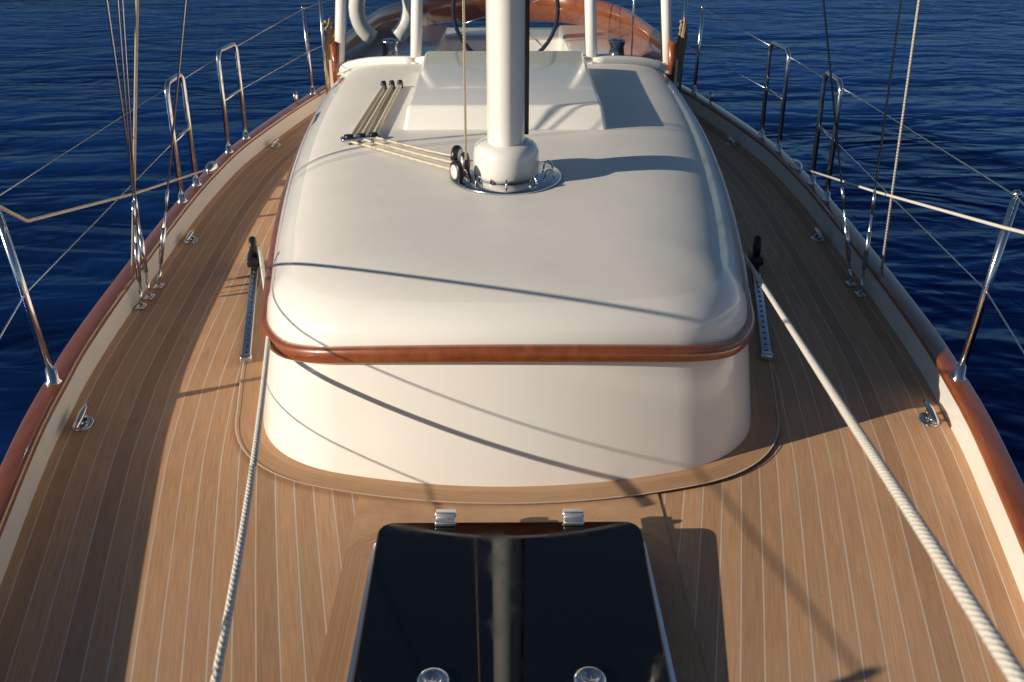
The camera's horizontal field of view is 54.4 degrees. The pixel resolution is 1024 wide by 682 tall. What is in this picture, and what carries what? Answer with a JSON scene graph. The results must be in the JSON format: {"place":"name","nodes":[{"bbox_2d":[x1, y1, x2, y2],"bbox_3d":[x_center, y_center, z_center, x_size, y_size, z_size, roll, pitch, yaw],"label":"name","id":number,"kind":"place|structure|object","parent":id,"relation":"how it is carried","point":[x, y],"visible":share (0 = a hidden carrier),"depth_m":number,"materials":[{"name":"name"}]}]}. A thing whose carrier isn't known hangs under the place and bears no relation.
{"place":"outdoors","nodes":[
{"label":"outdoors","id":0,"kind":"place"},
{"bbox_2d":[0,111,1023,681],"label":"deck teak planks","id":1,"kind":"object","parent":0,"point":[800,553],"visible":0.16,"depth_m":2.60,"materials":[{"name":"brown wood"}]},
{"bbox_2d":[72,403,93,431],"bbox_3d":[-1.321,0.237,3.057,0.060,0.043,0.151,-4,25,-8],"label":"deck cleat","id":2,"kind":"object","parent":1,"relation":"on","point":[83,421],"visible":1,"depth_m":3.04,"materials":[{"name":"silver metal"}]},
{"bbox_2d":[105,0,186,309],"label":"shrouds","id":3,"kind":"object","parent":1,"relation":"on","point":[139,239],"visible":1,"depth_m":3.79,"materials":[{"name":"silver metal"}]},
{"bbox_2d":[184,229,197,243],"bbox_3d":[-1.503,-0.490,4.659,0.060,0.043,0.151,-2,24,-4],"label":"deck cleat","id":4,"kind":"object","parent":1,"relation":"on","point":[190,238],"visible":1,"depth_m":4.64,"materials":[{"name":"silver metal"}]},
{"bbox_2d":[240,267,258,363],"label":"genoa track","id":5,"kind":"structure","parent":1,"relation":"on","point":[245,356],"depth_m":3.75,"materials":[{"name":"silver metal"}]},
{"bbox_2d":[247,236,259,266],"bbox_3d":[-1.113,-0.393,4.288,0.060,0.118,0.130,-5,25,-10],"label":"genoa car","id":6,"kind":"object","parent":5,"relation":"on","point":[253,258],"visible":0.83,"depth_m":4.25,"materials":[{"name":"black plastic"}]},
{"bbox_2d":[249,245,270,466],"bbox_3d":[-0.799,-0.069,3.215,0.061,0.284,2.300,-6,25,-12],"label":"port jib sheet","id":7,"kind":"object","parent":5,"relation":"attached to","point":[256,439],"visible":0.8,"depth_m":2.49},
{"bbox_2d":[210,465,255,681],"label":"rope","id":8,"kind":"object","parent":7,"relation":"attached to","point":[218,665],"visible":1,"depth_m":1.67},
{"bbox_2d":[271,138,280,146],"bbox_3d":[-1.516,-1.275,6.389,0.060,0.043,0.151,2,24,4],"label":"deck cleat","id":9,"kind":"object","parent":1,"relation":"on","point":[274,143],"visible":1,"depth_m":6.38,"materials":[{"name":"silver metal"}]},
{"bbox_2d":[318,0,328,94],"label":"pushpit upright","id":10,"kind":"object","parent":1,"relation":"on","point":[322,35],"visible":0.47,"depth_m":7.33,"materials":[{"name":"silver metal"}]},
{"bbox_2d":[324,18,334,88],"bbox_3d":[-1.351,-2.130,7.387,0.099,0.517,0.138,0,24,-1],"label":"rope coil","id":11,"kind":"object","parent":10,"relation":"attached to","point":[330,34],"visible":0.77,"depth_m":7.31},
{"bbox_2d":[363,25,642,57],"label":"cream cockpit seats","id":12,"kind":"object","parent":1,"relation":"on","point":[445,38],"visible":0.07,"depth_m":8.62,"materials":[{"name":"beige leather"}]},
{"bbox_2d":[348,0,410,44],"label":"white horseshoe lifebuoy","id":13,"kind":"object","parent":12,"relation":"on","point":[365,31],"visible":0.88,"depth_m":6.61,"materials":[{"name":"paint"}]},
{"bbox_2d":[381,38,398,55],"bbox_3d":[-0.860,-2.049,7.022,0.150,0.160,0.150,0,24,-1],"label":"winch","id":14,"kind":"object","parent":12,"relation":"on","point":[389,45],"visible":0.66,"depth_m":6.97,"materials":[{"name":"silver metal"}]},
{"bbox_2d":[608,38,625,55],"bbox_3d":[0.740,-2.056,7.037,0.150,0.160,0.150,0,24,-1],"label":"winch","id":15,"kind":"object","parent":12,"relation":"on","point":[616,46],"visible":0.66,"depth_m":6.99,"materials":[{"name":"silver metal"}]},
{"bbox_2d":[330,0,676,82],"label":"cockpit coaming","id":16,"kind":"object","parent":1,"relation":"on","point":[615,19],"visible":0.57,"depth_m":8.38,"materials":[{"name":"brown wood"}]},
{"bbox_2d":[263,59,750,486],"bbox_3d":[-0.031,-0.718,4.572,2.254,0.550,4.280,0,24,-1],"label":"cabin","id":17,"kind":"object","parent":1,"relation":"on","point":[622,232],"visible":0.89,"depth_m":2.80,"materials":[{"name":"white plastic"}]},
{"bbox_2d":[340,132,381,143],"bbox_3d":[-0.638,-0.861,4.214,0.170,0.031,0.055,-9,26,-19],"label":"deck organizer","id":18,"kind":"object","parent":17,"relation":"on","point":[349,138],"visible":0.95,"depth_m":4.20,"materials":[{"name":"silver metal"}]},
{"bbox_2d":[350,0,466,169],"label":"ropes","id":19,"kind":"object","parent":17,"relation":"on","point":[378,108],"visible":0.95,"depth_m":4.08,"materials":[{"name":"beige fabric"}]},
{"bbox_2d":[335,0,671,75],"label":"windshield frame","id":20,"kind":"object","parent":17,"relation":"on","point":[417,57],"visible":0.68,"depth_m":6.29,"materials":[{"name":"white metal"}]},
{"bbox_2d":[404,51,606,129],"bbox_3d":[-0.038,-1.252,5.139,1.009,0.235,1.705,0,24,-1],"label":"hatch cover","id":21,"kind":"object","parent":17,"relation":"on","point":[563,94],"visible":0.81,"depth_m":4.63,"materials":[{"name":"white plastic"}]},
{"bbox_2d":[450,160,561,194],"bbox_3d":[-0.022,-0.626,3.647,0.410,0.046,0.500,0,24,-1],"label":"steel ring","id":22,"kind":"object","parent":17,"relation":"on","point":[549,176],"visible":0.47,"depth_m":3.52,"materials":[{"name":"silver metal"}]},
{"bbox_2d":[450,145,469,182],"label":"mast foot turning blocks","id":23,"kind":"structure","parent":22,"relation":"on","point":[459,164],"depth_m":3.62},
{"bbox_2d":[473,0,538,183],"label":"white mast","id":24,"kind":"object","parent":17,"relation":"on","point":[505,148],"visible":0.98,"depth_m":3.47,"materials":[{"name":"white metal"}]},
{"bbox_2d":[259,107,755,363],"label":"wooden trim","id":25,"kind":"structure","parent":17,"relation":"attached to","point":[738,342],"depth_m":2.65,"materials":[{"name":"brown wood"}]},
{"bbox_2d":[236,252,777,681],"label":"teak margin boards","id":26,"kind":"object","parent":1,"relation":"on","point":[375,514],"visible":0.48,"depth_m":2.67,"materials":[{"name":"brown wood"}]},
{"bbox_2d":[347,508,675,681],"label":"deck hatch","id":27,"kind":"object","parent":26,"relation":"on","point":[572,597],"visible":1,"depth_m":2.19,"materials":[{"name":"black glass"}]},
{"bbox_2d":[235,246,779,503],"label":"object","id":28,"kind":"object","parent":1,"relation":"on","point":[506,503],"visible":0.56,"depth_m":2.77,"materials":[{"name":"brown wood"}]},
{"bbox_2d":[678,0,686,92],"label":"pushpit upright","id":29,"kind":"object","parent":1,"relation":"on","point":[684,16],"visible":0.41,"depth_m":7.44,"materials":[{"name":"silver metal"}]},
{"bbox_2d":[676,18,687,86],"bbox_3d":[1.248,-2.141,7.411,0.099,0.517,0.138,0,24,-1],"label":"rope coil","id":30,"kind":"object","parent":29,"relation":"attached to","point":[682,43],"visible":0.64,"depth_m":7.34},
{"bbox_2d":[726,137,735,145],"bbox_3d":[1.415,-1.287,6.416,0.060,0.043,0.151,-2,25,-5],"label":"deck cleat","id":31,"kind":"object","parent":1,"relation":"on","point":[731,142],"visible":1,"depth_m":6.40,"materials":[{"name":"silver metal"}]},
{"bbox_2d":[752,265,772,361],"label":"genoa track","id":32,"kind":"structure","parent":1,"relation":"on","point":[766,354],"depth_m":3.72,"materials":[{"name":"silver metal"}]},
{"bbox_2d":[748,235,763,265],"bbox_3d":[1.059,-0.402,4.309,0.060,0.118,0.130,4,25,9],"label":"genoa car","id":33,"kind":"object","parent":32,"relation":"on","point":[755,255],"visible":0.95,"depth_m":4.27,"materials":[{"name":"black plastic"}]},
{"bbox_2d":[743,251,1023,681],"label":"rope","id":34,"kind":"object","parent":33,"relation":"attached to","point":[1007,661],"visible":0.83,"depth_m":1.06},
{"bbox_2d":[811,227,824,241],"bbox_3d":[1.442,-0.502,4.686,0.060,0.043,0.151,1,24,3],"label":"deck cleat","id":35,"kind":"object","parent":1,"relation":"on","point":[818,236],"visible":1,"depth_m":4.67,"materials":[{"name":"silver metal"}]},
{"bbox_2d":[822,0,901,297],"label":"shrouds","id":36,"kind":"object","parent":1,"relation":"on","point":[860,293],"visible":1,"depth_m":3.89,"materials":[{"name":"silver metal"}]},
{"bbox_2d":[919,399,939,426],"bbox_3d":[1.295,0.226,3.082,0.060,0.043,0.151,3,25,7],"label":"deck cleat","id":37,"kind":"object","parent":1,"relation":"on","point":[929,417],"visible":1,"depth_m":3.07,"materials":[{"name":"silver metal"}]},
{"bbox_2d":[0,0,1023,482],"bbox_3d":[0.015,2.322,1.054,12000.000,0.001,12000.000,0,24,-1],"label":"sea water","id":38,"kind":"structure","parent":0,"point":[60,92],"depth_m":12.17,"materials":[{"name":"blue liquid"}]},
{"bbox_2d":[0,92,1023,601],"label":"bulwark","id":39,"kind":"object","parent":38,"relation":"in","point":[872,286],"visible":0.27,"depth_m":3.52,"materials":[{"name":"white paint"}]},
{"bbox_2d":[0,84,1023,553],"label":"cap rail","id":40,"kind":"object","parent":39,"relation":"on","point":[992,448],"visible":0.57,"depth_m":3.30,"materials":[{"name":"brown wood"}]},
{"bbox_2d":[0,209,61,385],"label":"stanchion","id":41,"kind":"object","parent":40,"relation":"on","point":[53,378],"visible":1,"depth_m":2.95,"materials":[{"name":"silver metal"}]},
{"bbox_2d":[0,0,329,337],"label":"lifelines","id":42,"kind":"object","parent":41,"relation":"attached to","point":[61,256],"visible":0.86,"depth_m":3.59,"materials":[{"name":"silver metal"}]},
{"bbox_2d":[0,169,205,222],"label":"rope","id":43,"kind":"object","parent":40,"relation":"on","point":[12,213],"visible":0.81,"depth_m":3.44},
{"bbox_2d":[131,0,138,265],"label":"shroud","id":44,"kind":"object","parent":40,"relation":"on","point":[135,98],"visible":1,"depth_m":3.73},
{"bbox_2d":[164,73,201,202],"bbox_3d":[-1.610,-1.000,4.854,0.052,0.574,0.352,-1,24,-3],"label":"gate stanchion","id":45,"kind":"object","parent":40,"relation":"on","point":[188,131],"visible":0.93,"depth_m":4.81,"materials":[{"name":"silver metal"}]},
{"bbox_2d":[205,161,218,171],"bbox_3d":[-1.628,-0.950,5.393,0.064,0.040,0.150,0,24,-1],"label":"rail chock","id":46,"kind":"object","parent":40,"relation":"on","point":[211,166],"visible":0.98,"depth_m":5.36,"materials":[{"name":"silver metal"}]},
{"bbox_2d":[216,42,249,152],"bbox_3d":[-1.626,-1.423,5.788,0.052,0.574,0.402,1,24,2],"label":"gate stanchion","id":47,"kind":"object","parent":40,"relation":"on","point":[223,98],"visible":1,"depth_m":5.72,"materials":[{"name":"silver metal"}]},
{"bbox_2d":[293,91,297,103],"bbox_3d":[-1.525,-1.718,7.022,0.024,0.087,0.076,0,24,-1],"label":"fairlead","id":48,"kind":"object","parent":40,"relation":"on","point":[295,96],"visible":1,"depth_m":7.00,"materials":[{"name":"silver metal"}]},
{"bbox_2d":[301,6,315,93],"bbox_3d":[-1.481,-2.117,7.259,0.053,0.622,0.053,22,32,40],"label":"stanchion","id":49,"kind":"object","parent":40,"relation":"on","point":[312,89],"visible":1,"depth_m":7.25,"materials":[{"name":"silver metal"}]},
{"bbox_2d":[690,6,704,93],"bbox_3d":[1.356,-2.129,7.286,0.053,0.622,0.053,22,32,40],"label":"stanchion","id":50,"kind":"object","parent":40,"relation":"on","point":[693,91],"visible":1,"depth_m":7.28,"materials":[{"name":"silver metal"}]},
{"bbox_2d":[708,90,713,102],"bbox_3d":[1.409,-1.730,7.050,0.024,0.087,0.076,0,24,-1],"label":"fairlead","id":51,"kind":"object","parent":40,"relation":"on","point":[711,95],"visible":1,"depth_m":7.02,"materials":[{"name":"silver metal"}]},
{"bbox_2d":[757,41,790,151],"bbox_3d":[1.535,-1.437,5.817,0.052,0.574,0.402,-1,24,-3],"label":"gate stanchion","id":52,"kind":"object","parent":40,"relation":"on","point":[783,97],"visible":1,"depth_m":5.75,"materials":[{"name":"silver metal"}]},
{"bbox_2d":[789,159,802,170],"bbox_3d":[1.548,-0.963,5.423,0.064,0.040,0.150,0,24,-1],"label":"rail chock","id":53,"kind":"object","parent":40,"relation":"on","point":[794,164],"visible":0.98,"depth_m":5.38,"materials":[{"name":"silver metal"}]},
{"bbox_2d":[806,71,842,200],"bbox_3d":[1.540,-1.013,4.884,0.052,0.574,0.352,1,24,2],"label":"gate stanchion","id":54,"kind":"object","parent":40,"relation":"on","point":[832,137],"visible":0.99,"depth_m":4.84,"materials":[{"name":"silver metal"}]},
{"bbox_2d":[881,0,920,267],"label":"rope","id":55,"kind":"object","parent":40,"relation":"on","point":[901,125],"visible":1,"depth_m":3.75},
{"bbox_2d":[802,168,1023,233],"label":"rope","id":56,"kind":"object","parent":40,"relation":"on","point":[1015,230],"visible":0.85,"depth_m":3.41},
{"bbox_2d":[949,190,1021,381],"bbox_3d":[1.407,-0.158,2.964,0.100,0.602,0.052,0,24,-1],"label":"stanchion","id":57,"kind":"object","parent":40,"relation":"on","point":[958,373],"visible":1,"depth_m":2.96,"materials":[{"name":"silver metal"}]},
{"bbox_2d":[672,0,1023,353],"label":"wire lifelines","id":58,"kind":"object","parent":57,"relation":"attached to","point":[972,277],"visible":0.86,"depth_m":3.50,"materials":[{"name":"silver metal"}]},
{"bbox_2d":[525,0,529,133],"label":"mast track","id":59,"kind":"structure","parent":0,"point":[527,17],"depth_m":3.50,"materials":[{"name":"metal"}]},
{"label":"teak cockpit floor","id":60,"kind":"object","parent":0,"visible":0},
{"bbox_2d":[451,0,559,50],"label":"steering wheel","id":61,"kind":"object","parent":60,"relation":"on","point":[542,48],"visible":0.31,"depth_m":8.00,"materials":[{"name":"stainless steel"}]}
]}

